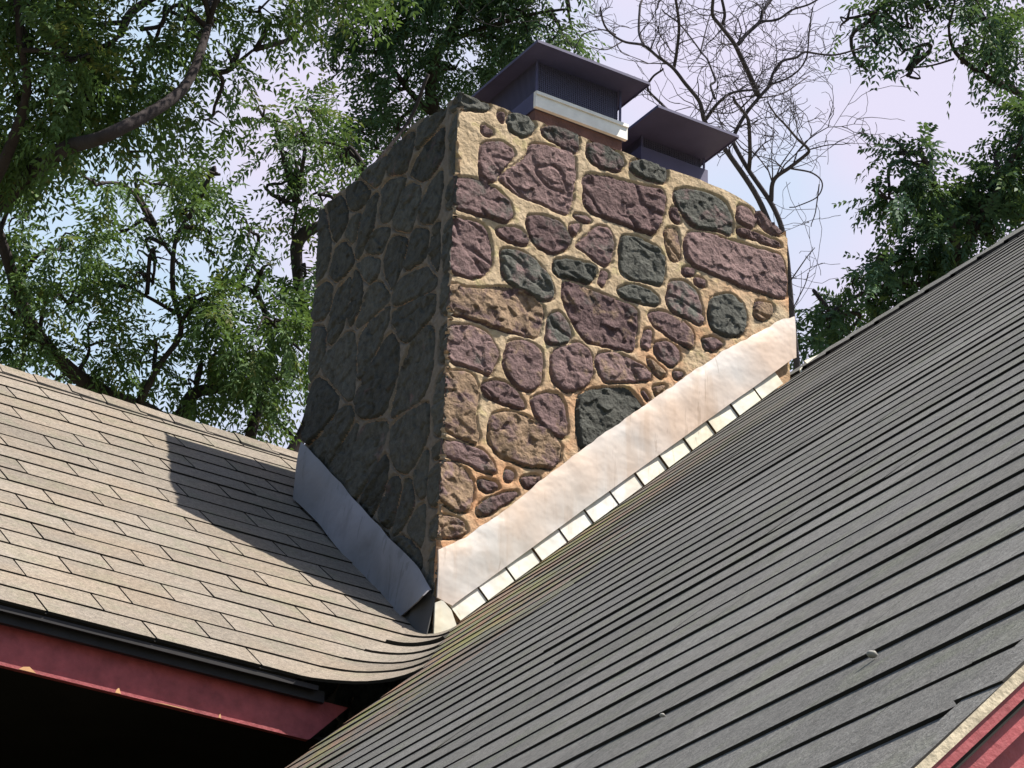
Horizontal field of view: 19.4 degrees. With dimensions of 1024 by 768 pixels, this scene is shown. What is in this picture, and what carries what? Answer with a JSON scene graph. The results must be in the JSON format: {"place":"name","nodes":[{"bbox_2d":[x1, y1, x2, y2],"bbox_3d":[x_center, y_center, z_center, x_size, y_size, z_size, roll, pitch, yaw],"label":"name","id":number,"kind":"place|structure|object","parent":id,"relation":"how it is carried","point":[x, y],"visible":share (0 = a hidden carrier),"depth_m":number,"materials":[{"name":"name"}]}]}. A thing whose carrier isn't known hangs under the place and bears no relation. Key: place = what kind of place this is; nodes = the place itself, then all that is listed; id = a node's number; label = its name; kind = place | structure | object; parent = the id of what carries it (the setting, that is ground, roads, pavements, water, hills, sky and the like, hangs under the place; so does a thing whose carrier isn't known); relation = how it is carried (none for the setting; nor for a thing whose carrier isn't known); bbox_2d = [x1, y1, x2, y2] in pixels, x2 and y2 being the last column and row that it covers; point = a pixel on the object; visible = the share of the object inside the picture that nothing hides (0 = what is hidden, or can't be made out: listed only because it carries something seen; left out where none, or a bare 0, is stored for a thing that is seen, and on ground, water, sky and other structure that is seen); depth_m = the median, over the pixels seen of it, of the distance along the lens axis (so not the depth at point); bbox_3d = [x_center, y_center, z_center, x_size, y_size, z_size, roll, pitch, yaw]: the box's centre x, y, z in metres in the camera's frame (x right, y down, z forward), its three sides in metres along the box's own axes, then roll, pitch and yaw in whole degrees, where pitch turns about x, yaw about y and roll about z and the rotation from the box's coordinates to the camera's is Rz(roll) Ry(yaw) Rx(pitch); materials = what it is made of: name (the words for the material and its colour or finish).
{"place":"outdoors","nodes":[
{"label":"outdoors","id":0,"kind":"place"},
{"bbox_2d":[0,40,1023,767],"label":"house","id":1,"kind":"structure","parent":0,"point":[584,466],"depth_m":8.36,"materials":[{"name":"beige"}]},
{"bbox_2d":[866,650,877,657],"bbox_3d":[0.348,0.261,2.896,0.012,0.007,0.010,18,-31,-28],"label":"pebble","id":2,"kind":"object","parent":1,"relation":"on","point":[871,654],"visible":1,"depth_m":2.89,"materials":[{"name":"stone"}]},
{"bbox_2d":[0,0,1023,448],"label":"sky","id":3,"kind":"structure","parent":0,"point":[965,124],"materials":[{"name":"white"}]},
{"label":"ground","id":4,"kind":"structure","parent":0,"visible":0},
{"bbox_2d":[0,0,425,235],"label":"spreading tree","id":5,"kind":"object","parent":4,"relation":"on","point":[92,71],"visible":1,"depth_m":12.42,"materials":[{"name":"green plant"}]},
{"bbox_2d":[0,67,429,451],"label":"umbrella tree","id":6,"kind":"object","parent":4,"relation":"on","point":[252,377],"visible":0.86,"depth_m":14.38,"materials":[{"name":"green plant"}]},
{"bbox_2d":[284,0,610,189],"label":"shade tree","id":7,"kind":"object","parent":4,"relation":"on","point":[507,48],"visible":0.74,"depth_m":16.20,"materials":[{"name":"green plant"}]},
{"bbox_2d":[458,0,908,368],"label":"bare tree","id":8,"kind":"object","parent":4,"relation":"on","point":[756,90],"visible":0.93,"depth_m":13.44,"materials":[{"name":"grey plant"}]},
{"bbox_2d":[790,75,1023,370],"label":"bushy tree","id":9,"kind":"object","parent":4,"relation":"on","point":[975,213],"visible":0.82,"depth_m":14.35,"materials":[{"name":"green plant"}]},
{"bbox_2d":[824,0,1023,125],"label":"overhanging tree","id":10,"kind":"object","parent":4,"relation":"on","point":[992,50],"visible":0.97,"depth_m":14.62,"materials":[{"name":"green plant"}]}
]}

